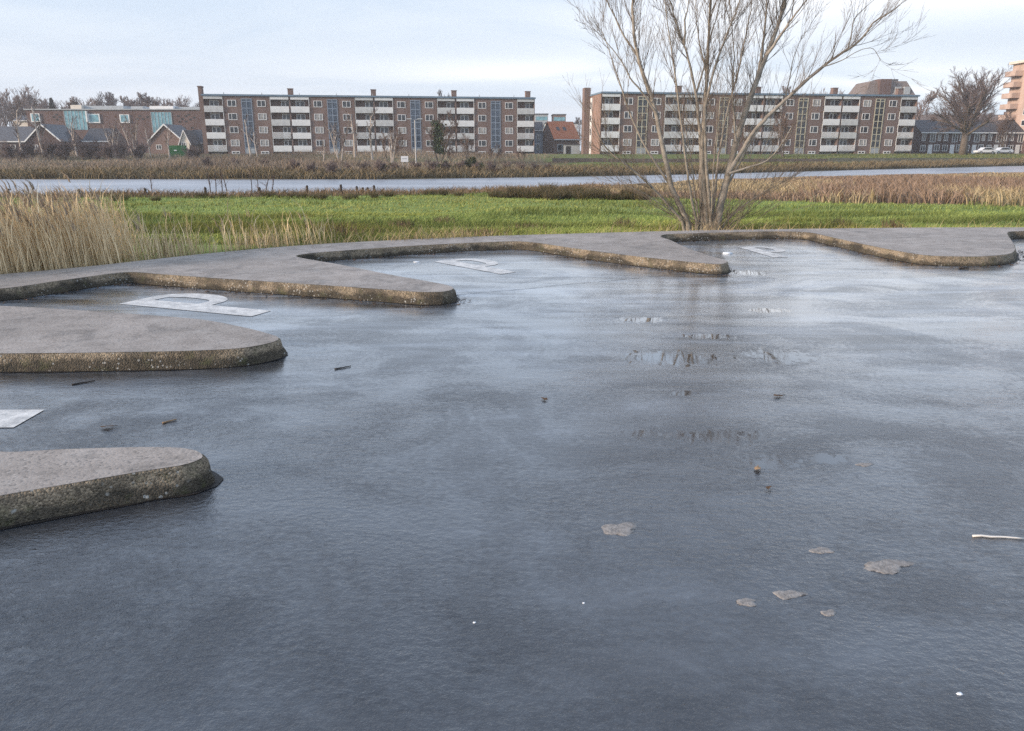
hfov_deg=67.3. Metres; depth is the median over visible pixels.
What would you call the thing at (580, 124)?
bare tree
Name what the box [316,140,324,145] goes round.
window
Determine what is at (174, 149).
container
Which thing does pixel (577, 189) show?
rush tussock
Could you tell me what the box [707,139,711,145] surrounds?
window
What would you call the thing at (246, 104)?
stair window
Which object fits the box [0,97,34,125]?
bare tree
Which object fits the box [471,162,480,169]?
bare shrub
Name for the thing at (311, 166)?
bare shrub
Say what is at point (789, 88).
bare tree
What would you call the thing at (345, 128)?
window
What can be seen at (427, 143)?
window
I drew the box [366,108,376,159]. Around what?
birch tree
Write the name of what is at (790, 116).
window
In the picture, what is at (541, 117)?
office block
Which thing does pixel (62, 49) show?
sky
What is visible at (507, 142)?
window
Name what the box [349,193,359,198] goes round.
rush tussock
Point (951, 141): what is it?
terraced house
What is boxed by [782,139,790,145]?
window
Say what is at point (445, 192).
rush tussock
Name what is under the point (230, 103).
window
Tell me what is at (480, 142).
window
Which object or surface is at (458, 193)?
rush tussock
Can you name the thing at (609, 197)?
rush tussock
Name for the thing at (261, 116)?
window
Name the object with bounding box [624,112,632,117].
window
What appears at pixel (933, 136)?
window
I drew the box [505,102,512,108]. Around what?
window
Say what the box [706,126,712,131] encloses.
window
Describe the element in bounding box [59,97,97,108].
bare tree
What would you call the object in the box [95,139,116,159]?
bare shrub
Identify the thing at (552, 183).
rush tussock
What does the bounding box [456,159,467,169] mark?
bare shrub
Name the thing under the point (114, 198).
rush tussock
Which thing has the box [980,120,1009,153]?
terraced house
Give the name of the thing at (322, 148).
birch tree
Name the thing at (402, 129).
window
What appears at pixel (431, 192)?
rush tussock
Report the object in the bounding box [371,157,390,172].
bare shrub
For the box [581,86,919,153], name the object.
apartment block
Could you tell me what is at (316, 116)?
window
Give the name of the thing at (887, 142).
window
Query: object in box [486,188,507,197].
rush tussock
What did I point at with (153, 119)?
school building
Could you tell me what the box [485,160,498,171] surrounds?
bare shrub
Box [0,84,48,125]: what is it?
bare tree
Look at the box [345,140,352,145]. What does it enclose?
window
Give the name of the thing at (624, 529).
dry patch
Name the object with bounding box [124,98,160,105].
bare tree
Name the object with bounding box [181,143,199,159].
bare shrub
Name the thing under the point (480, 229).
weed clump
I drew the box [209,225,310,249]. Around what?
weed clump
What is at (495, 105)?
stair window
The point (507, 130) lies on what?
window
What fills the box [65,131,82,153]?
bungalow
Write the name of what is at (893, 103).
window
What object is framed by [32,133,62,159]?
bare shrub
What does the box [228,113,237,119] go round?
window
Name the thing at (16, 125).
birch tree
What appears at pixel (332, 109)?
stair window
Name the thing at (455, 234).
verge grass
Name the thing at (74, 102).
bare tree
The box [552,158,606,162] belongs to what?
wall
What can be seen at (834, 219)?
weed clump
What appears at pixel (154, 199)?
rush tussock
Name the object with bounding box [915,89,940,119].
bare tree
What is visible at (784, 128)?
bare tree
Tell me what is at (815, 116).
window
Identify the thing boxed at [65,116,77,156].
birch tree
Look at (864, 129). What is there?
window
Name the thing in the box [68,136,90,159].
bare shrub
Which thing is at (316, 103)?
window
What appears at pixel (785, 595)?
dry patch
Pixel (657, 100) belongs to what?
window
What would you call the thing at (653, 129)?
window
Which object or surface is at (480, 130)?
window
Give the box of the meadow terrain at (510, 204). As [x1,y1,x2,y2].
[0,151,1023,270]
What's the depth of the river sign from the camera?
81.12 m
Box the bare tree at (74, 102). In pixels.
[65,96,83,108]
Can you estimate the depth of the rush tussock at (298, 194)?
38.16 m
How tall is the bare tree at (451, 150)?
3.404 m
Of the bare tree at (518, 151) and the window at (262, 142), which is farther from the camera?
the window at (262, 142)
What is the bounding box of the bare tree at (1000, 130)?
[994,109,1020,153]
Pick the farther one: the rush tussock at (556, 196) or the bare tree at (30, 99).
the bare tree at (30, 99)
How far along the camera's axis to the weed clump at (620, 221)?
20.37 m
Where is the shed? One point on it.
(571, 148)
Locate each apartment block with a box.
[197,86,535,153]
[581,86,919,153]
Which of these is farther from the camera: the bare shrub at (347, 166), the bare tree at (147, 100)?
the bare tree at (147, 100)
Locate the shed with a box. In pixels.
[563,144,580,153]
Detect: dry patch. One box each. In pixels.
[601,522,636,535]
[737,598,757,606]
[772,590,807,599]
[809,547,834,553]
[820,609,836,615]
[855,463,873,466]
[863,559,915,574]
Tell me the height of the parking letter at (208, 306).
0.001 m
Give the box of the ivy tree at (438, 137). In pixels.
[423,109,457,162]
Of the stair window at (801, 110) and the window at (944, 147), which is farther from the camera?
the window at (944, 147)
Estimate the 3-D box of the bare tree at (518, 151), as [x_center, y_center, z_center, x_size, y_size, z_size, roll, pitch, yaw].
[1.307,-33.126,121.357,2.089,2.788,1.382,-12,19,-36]
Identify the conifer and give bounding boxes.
[48,98,55,108]
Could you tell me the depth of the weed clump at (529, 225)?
18.31 m
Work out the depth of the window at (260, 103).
164.79 m
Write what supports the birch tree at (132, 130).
on the meadow terrain at (510, 204)
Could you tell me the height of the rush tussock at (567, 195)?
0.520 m
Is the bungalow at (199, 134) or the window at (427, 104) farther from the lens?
the bungalow at (199, 134)
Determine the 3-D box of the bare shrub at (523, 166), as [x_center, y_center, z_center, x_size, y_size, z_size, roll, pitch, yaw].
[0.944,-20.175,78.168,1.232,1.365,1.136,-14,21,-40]
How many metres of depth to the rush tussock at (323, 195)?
37.47 m
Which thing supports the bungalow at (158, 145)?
on the meadow terrain at (510, 204)
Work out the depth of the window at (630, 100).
158.06 m
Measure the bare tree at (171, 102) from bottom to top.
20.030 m
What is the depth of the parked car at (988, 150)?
164.93 m
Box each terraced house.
[911,117,944,153]
[915,112,1005,119]
[936,120,961,153]
[967,118,988,153]
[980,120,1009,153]
[1001,120,1023,153]
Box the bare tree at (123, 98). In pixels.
[119,95,156,106]
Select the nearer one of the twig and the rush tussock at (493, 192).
the twig
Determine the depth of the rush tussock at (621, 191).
37.43 m
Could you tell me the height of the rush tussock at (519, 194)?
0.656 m
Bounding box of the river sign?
[401,156,407,169]
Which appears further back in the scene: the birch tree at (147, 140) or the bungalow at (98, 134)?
the bungalow at (98, 134)
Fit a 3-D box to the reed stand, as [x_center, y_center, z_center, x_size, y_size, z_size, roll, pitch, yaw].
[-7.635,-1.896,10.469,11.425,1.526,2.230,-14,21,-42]
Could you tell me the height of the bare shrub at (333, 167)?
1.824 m
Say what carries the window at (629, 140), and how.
in the apartment block at (877, 123)
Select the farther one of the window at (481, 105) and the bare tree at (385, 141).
the window at (481, 105)
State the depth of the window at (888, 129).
167.53 m
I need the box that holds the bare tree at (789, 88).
[782,86,830,93]
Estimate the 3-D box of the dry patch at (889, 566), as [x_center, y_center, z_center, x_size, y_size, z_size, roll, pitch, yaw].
[1.603,0.848,3.278,0.233,0.004,0.126,-11,19,-34]
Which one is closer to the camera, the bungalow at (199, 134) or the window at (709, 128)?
the window at (709, 128)
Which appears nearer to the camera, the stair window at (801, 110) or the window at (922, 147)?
the stair window at (801, 110)
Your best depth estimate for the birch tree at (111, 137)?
139.98 m
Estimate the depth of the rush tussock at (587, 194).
36.59 m
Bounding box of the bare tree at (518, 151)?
[516,146,527,163]
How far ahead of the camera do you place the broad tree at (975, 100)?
148.78 m
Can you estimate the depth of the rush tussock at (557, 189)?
40.59 m
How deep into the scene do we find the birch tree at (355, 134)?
138.65 m
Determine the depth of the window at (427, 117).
170.82 m
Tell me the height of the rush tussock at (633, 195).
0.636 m
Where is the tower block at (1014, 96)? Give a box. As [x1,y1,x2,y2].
[998,60,1023,153]
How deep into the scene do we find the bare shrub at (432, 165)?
73.30 m
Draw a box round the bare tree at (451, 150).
[446,143,456,161]
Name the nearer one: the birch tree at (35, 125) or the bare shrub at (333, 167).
the bare shrub at (333, 167)
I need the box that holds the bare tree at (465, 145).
[459,132,475,158]
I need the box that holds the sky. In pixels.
[0,0,1023,150]
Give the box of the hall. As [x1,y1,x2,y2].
[13,115,27,125]
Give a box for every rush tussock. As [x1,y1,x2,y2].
[108,193,123,200]
[148,196,160,200]
[192,192,209,197]
[259,190,277,197]
[295,192,309,197]
[315,192,329,199]
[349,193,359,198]
[369,191,379,197]
[381,190,397,196]
[421,189,437,194]
[438,189,449,194]
[450,191,470,195]
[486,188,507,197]
[496,192,515,197]
[500,184,526,196]
[504,185,532,197]
[522,190,537,198]
[531,185,560,198]
[534,181,559,190]
[537,189,565,199]
[549,186,570,193]
[552,189,574,198]
[558,182,587,197]
[570,189,593,199]
[588,190,609,199]
[595,186,611,192]
[599,190,622,199]
[610,192,629,199]
[615,184,643,199]
[623,187,655,199]
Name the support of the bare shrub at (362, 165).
on the meadow terrain at (510, 204)
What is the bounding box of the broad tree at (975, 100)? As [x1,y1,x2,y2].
[917,64,1013,154]
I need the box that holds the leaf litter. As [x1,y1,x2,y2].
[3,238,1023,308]
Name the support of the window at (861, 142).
in the apartment block at (877, 123)
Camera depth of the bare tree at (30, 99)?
275.41 m
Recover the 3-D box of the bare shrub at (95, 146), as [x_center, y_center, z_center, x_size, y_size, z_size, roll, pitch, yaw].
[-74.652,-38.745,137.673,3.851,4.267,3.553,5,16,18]
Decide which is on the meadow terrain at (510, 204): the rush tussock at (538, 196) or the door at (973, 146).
the rush tussock at (538, 196)
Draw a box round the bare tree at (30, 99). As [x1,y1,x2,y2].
[13,94,58,118]
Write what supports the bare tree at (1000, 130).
on the meadow terrain at (510, 204)
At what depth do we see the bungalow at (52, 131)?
172.95 m
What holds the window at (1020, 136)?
in the terraced house at (1015, 143)
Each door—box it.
[566,146,570,153]
[927,145,932,153]
[949,145,954,153]
[971,145,976,153]
[1015,145,1019,153]
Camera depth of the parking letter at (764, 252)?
13.58 m
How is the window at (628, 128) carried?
in the apartment block at (877, 123)
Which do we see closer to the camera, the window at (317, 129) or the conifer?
the window at (317, 129)
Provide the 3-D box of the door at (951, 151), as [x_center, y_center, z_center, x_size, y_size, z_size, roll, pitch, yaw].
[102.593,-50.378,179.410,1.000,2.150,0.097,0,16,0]
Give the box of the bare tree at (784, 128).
[772,108,796,156]
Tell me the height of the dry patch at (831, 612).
0.004 m
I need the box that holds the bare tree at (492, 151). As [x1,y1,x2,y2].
[488,143,502,163]
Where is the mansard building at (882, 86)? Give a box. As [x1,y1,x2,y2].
[849,79,914,94]
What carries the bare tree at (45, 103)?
on the meadow terrain at (510, 204)
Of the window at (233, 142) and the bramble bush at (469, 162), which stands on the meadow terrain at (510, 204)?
the bramble bush at (469, 162)
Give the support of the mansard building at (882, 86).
on the meadow terrain at (510, 204)
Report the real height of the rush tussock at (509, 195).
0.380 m
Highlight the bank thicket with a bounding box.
[0,148,1023,178]
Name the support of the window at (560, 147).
in the orange roof house at (557, 135)
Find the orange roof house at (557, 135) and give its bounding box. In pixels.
[543,121,579,153]
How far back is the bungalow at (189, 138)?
169.78 m
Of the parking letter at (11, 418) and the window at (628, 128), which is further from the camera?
the window at (628, 128)
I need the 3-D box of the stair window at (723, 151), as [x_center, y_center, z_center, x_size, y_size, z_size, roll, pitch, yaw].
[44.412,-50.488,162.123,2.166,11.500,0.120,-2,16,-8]
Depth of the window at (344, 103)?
167.43 m
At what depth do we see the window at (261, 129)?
166.25 m
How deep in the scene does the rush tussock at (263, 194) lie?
38.89 m
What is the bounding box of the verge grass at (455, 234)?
[0,218,1019,273]
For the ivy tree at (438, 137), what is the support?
on the meadow terrain at (510, 204)
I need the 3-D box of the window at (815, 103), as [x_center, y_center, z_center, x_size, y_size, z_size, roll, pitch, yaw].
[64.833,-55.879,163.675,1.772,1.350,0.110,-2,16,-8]
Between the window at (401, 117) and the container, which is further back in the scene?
the window at (401, 117)
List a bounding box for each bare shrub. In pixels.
[0,140,21,161]
[14,148,30,159]
[20,139,41,158]
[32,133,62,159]
[53,136,75,158]
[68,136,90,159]
[83,138,101,159]
[93,149,102,158]
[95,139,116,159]
[107,137,131,160]
[128,138,150,157]
[131,147,144,158]
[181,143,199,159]
[189,147,202,158]
[198,156,211,166]
[230,157,241,166]
[288,158,304,170]
[306,161,318,172]
[323,160,340,173]
[343,161,354,169]
[357,161,370,168]
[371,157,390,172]
[409,160,421,169]
[423,159,439,171]
[439,161,450,171]
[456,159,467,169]
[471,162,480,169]
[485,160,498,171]
[515,162,525,168]
[530,161,539,172]
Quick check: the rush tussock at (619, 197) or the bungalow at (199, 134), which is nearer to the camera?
the rush tussock at (619, 197)
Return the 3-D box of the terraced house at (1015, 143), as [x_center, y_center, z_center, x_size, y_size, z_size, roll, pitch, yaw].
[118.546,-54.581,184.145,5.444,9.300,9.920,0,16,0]
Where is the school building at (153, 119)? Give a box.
[23,105,201,152]
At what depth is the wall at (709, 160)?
134.51 m
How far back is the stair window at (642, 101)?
159.65 m
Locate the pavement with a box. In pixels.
[0,227,1023,495]
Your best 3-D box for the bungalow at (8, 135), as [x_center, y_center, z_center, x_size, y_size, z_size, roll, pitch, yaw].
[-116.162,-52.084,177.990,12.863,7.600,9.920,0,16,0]
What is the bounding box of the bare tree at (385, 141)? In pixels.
[379,125,405,162]
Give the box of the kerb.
[0,231,1023,527]
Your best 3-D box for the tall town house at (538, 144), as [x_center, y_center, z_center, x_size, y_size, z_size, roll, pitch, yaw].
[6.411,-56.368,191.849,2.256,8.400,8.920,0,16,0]
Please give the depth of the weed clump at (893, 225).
17.63 m
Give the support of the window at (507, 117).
in the apartment block at (291, 122)
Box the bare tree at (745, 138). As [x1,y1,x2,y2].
[739,126,759,157]
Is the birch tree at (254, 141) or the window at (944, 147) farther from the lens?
the window at (944, 147)
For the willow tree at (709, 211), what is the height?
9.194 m
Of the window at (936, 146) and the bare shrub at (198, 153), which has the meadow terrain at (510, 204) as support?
the bare shrub at (198, 153)
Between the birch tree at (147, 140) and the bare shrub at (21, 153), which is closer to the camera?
the bare shrub at (21, 153)
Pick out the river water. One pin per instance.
(201, 184)
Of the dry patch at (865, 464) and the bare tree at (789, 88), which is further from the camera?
the bare tree at (789, 88)
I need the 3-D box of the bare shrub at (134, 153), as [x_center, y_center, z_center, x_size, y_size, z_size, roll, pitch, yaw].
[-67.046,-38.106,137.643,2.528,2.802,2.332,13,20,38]
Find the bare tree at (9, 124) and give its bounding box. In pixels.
[0,94,27,125]
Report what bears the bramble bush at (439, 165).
on the meadow terrain at (510, 204)
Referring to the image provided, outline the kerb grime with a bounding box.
[0,238,1019,529]
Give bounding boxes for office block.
[535,113,548,127]
[551,114,565,121]
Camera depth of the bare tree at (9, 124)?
288.26 m
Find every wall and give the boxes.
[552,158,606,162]
[608,159,827,162]
[828,158,1011,162]
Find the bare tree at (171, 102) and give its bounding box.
[134,96,187,106]
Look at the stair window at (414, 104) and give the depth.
170.73 m
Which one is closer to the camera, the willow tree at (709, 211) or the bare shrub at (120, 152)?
the willow tree at (709, 211)
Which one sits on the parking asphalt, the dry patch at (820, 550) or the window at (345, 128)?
the dry patch at (820, 550)
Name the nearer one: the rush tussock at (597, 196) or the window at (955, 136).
the rush tussock at (597, 196)
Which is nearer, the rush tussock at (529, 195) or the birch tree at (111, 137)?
the rush tussock at (529, 195)
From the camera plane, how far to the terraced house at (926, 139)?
178.94 m
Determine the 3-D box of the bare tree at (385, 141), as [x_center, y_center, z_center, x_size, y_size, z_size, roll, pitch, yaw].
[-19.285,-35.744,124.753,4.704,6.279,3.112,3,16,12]
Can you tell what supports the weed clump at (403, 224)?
on the meadow terrain at (510, 204)
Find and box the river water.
[0,166,1023,194]
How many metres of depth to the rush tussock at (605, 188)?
39.75 m
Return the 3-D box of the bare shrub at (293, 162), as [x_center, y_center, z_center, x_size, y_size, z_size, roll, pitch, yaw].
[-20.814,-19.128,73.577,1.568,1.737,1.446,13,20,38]
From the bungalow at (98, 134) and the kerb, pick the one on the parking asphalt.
the kerb
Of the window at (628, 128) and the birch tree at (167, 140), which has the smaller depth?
the birch tree at (167, 140)
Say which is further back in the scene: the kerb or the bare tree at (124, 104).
the bare tree at (124, 104)
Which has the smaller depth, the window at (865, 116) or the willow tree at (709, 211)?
the willow tree at (709, 211)
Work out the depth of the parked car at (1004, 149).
166.98 m
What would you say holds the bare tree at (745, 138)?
on the meadow terrain at (510, 204)
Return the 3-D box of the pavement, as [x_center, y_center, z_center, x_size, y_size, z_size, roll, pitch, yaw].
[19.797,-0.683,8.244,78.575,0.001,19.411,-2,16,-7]
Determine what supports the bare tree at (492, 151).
on the meadow terrain at (510, 204)
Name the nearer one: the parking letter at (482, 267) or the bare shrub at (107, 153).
the parking letter at (482, 267)
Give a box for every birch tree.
[10,101,23,150]
[19,99,45,151]
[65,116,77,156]
[100,120,122,157]
[115,109,138,155]
[139,125,152,156]
[164,126,171,157]
[234,113,254,157]
[247,127,259,155]
[319,137,327,159]
[323,116,349,159]
[345,110,357,157]
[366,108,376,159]
[387,125,397,162]
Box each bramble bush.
[435,159,453,171]
[453,156,484,170]
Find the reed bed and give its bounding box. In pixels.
[0,172,1023,205]
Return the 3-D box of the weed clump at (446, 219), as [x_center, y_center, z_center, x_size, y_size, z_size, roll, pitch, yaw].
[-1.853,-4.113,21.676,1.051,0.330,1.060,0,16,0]
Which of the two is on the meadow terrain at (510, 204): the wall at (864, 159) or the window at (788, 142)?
the wall at (864, 159)
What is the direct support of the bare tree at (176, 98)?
on the meadow terrain at (510, 204)
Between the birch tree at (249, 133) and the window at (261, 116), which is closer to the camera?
the birch tree at (249, 133)
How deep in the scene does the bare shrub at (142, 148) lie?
137.01 m
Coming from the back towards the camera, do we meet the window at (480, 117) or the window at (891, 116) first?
the window at (480, 117)
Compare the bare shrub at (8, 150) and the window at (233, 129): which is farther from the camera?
the window at (233, 129)
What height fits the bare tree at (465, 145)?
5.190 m
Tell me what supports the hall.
on the meadow terrain at (510, 204)
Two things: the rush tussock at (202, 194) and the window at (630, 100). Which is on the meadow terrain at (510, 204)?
the rush tussock at (202, 194)
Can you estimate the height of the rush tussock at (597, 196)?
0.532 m
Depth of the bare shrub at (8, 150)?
134.78 m
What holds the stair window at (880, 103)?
in the apartment block at (877, 123)
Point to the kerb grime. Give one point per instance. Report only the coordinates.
(218, 480)
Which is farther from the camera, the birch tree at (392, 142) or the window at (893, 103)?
the window at (893, 103)
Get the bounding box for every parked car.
[973,147,996,153]
[994,147,1013,153]
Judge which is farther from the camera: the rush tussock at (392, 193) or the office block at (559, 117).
the office block at (559, 117)
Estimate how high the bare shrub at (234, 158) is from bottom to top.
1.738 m
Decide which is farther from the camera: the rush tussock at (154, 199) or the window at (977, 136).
the window at (977, 136)
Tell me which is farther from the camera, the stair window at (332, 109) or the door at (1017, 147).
the door at (1017, 147)
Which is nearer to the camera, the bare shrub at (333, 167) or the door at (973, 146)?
the bare shrub at (333, 167)
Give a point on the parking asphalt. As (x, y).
(386, 518)
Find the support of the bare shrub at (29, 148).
on the meadow terrain at (510, 204)
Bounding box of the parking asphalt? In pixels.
[0,238,1023,730]
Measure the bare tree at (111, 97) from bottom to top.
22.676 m
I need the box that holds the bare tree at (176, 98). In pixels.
[142,97,192,106]
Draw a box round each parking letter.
[0,409,44,426]
[120,293,270,315]
[434,259,513,273]
[740,246,785,256]
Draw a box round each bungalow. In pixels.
[0,123,34,150]
[25,124,81,150]
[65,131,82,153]
[82,125,127,153]
[147,124,185,153]
[178,130,201,153]
[195,130,203,153]
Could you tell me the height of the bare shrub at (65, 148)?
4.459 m
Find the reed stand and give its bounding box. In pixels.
[0,170,335,273]
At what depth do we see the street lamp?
114.83 m
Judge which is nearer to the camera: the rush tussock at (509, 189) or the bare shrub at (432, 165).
the rush tussock at (509, 189)
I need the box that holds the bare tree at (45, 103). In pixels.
[24,97,56,112]
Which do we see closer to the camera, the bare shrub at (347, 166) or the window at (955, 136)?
the bare shrub at (347, 166)
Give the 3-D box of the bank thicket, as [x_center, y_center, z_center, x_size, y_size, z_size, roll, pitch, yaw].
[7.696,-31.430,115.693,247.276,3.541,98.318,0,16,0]
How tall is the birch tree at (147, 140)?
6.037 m
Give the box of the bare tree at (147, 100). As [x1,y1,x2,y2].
[137,92,190,106]
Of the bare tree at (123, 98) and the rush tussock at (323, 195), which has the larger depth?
the bare tree at (123, 98)
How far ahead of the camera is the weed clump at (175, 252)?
12.51 m
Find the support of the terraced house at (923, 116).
on the meadow terrain at (510, 204)
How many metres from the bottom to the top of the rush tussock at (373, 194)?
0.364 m
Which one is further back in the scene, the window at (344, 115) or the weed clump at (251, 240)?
the window at (344, 115)
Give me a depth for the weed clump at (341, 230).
14.99 m
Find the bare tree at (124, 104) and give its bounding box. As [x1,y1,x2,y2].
[94,100,142,106]
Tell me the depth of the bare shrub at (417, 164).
74.97 m
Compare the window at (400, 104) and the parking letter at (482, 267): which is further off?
the window at (400, 104)
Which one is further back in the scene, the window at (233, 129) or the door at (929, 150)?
the door at (929, 150)
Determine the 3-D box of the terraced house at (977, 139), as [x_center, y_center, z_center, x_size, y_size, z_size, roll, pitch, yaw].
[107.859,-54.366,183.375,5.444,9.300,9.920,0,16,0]
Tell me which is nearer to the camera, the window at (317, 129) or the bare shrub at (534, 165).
the bare shrub at (534, 165)
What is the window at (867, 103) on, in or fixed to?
in the apartment block at (877, 123)
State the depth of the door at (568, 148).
177.14 m
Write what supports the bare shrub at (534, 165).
on the meadow terrain at (510, 204)
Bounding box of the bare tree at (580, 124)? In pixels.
[575,117,581,143]
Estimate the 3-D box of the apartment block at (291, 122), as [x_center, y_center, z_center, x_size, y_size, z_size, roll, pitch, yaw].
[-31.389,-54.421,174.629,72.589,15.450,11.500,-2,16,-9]
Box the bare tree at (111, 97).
[92,91,118,105]
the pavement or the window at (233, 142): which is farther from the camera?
the window at (233, 142)
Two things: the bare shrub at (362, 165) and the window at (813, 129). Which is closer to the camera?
the bare shrub at (362, 165)
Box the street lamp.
[407,118,421,162]
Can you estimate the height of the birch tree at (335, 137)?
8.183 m
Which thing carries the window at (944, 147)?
in the terraced house at (951, 141)
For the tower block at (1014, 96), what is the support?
on the meadow terrain at (510, 204)
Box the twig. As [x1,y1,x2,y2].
[972,534,1023,538]
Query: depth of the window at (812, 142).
165.84 m
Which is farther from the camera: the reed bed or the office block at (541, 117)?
the office block at (541, 117)
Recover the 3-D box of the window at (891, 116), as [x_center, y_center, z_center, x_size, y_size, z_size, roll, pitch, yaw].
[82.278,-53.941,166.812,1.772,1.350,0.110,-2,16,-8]
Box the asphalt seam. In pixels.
[458,273,685,294]
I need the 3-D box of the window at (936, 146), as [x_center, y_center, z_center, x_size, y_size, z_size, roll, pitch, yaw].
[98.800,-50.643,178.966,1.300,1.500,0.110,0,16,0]
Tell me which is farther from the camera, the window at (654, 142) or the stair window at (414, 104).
the stair window at (414, 104)
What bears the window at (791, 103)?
in the apartment block at (877, 123)
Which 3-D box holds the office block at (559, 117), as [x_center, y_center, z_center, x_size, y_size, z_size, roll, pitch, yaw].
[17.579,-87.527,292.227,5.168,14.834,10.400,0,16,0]
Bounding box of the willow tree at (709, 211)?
[562,0,938,230]
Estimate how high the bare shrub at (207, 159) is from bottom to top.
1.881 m
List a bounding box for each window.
[227,100,235,106]
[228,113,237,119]
[229,126,238,132]
[231,140,239,145]
[241,98,255,153]
[257,100,265,106]
[258,113,266,119]
[259,127,267,132]
[260,140,268,145]
[313,101,321,106]
[314,114,322,119]
[315,127,323,132]
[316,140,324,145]
[327,99,339,153]
[342,101,350,107]
[343,114,350,120]
[344,127,351,132]
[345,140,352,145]
[397,101,404,107]
[397,114,405,120]
[398,127,405,133]
[410,100,421,151]
[425,102,432,107]
[425,115,433,120]
[426,140,433,145]
[478,102,485,108]
[478,115,485,120]
[478,128,485,133]
[478,140,485,145]
[491,101,500,153]
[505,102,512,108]
[505,115,512,120]
[505,128,512,133]
[505,140,512,145]
[557,144,563,150]
[623,125,631,131]
[623,139,630,145]
[624,98,632,104]
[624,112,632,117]
[636,96,647,153]
[651,125,656,131]
[651,139,658,145]
[655,98,660,104]
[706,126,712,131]
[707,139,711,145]
[716,97,729,153]
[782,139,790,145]
[785,113,792,118]
[786,99,793,105]
[794,98,808,153]
[809,139,816,145]
[810,126,817,132]
[811,113,819,119]
[812,99,820,105]
[859,139,866,145]
[860,126,867,132]
[862,113,869,119]
[863,100,871,106]
[870,99,885,153]
[884,140,891,145]
[886,127,893,132]
[887,113,895,119]
[889,100,896,106]
[920,145,925,150]
[930,134,935,141]
[933,144,939,150]
[942,145,947,150]
[952,134,957,141]
[974,134,979,141]
[1017,134,1023,141]
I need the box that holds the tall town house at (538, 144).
[534,122,542,153]
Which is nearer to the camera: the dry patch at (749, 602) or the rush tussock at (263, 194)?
the dry patch at (749, 602)
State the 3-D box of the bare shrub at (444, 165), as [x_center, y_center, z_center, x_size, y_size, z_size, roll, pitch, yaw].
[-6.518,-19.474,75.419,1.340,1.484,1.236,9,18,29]
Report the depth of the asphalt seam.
10.13 m
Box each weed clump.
[123,223,210,259]
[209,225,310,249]
[277,216,380,239]
[386,216,422,229]
[428,214,457,224]
[447,224,518,236]
[508,221,552,229]
[608,215,639,228]
[815,214,859,227]
[876,216,911,227]
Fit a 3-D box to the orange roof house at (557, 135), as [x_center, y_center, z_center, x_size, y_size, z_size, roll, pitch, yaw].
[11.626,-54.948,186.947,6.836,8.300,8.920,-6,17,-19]
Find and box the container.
[169,145,186,155]
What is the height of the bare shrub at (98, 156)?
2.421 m

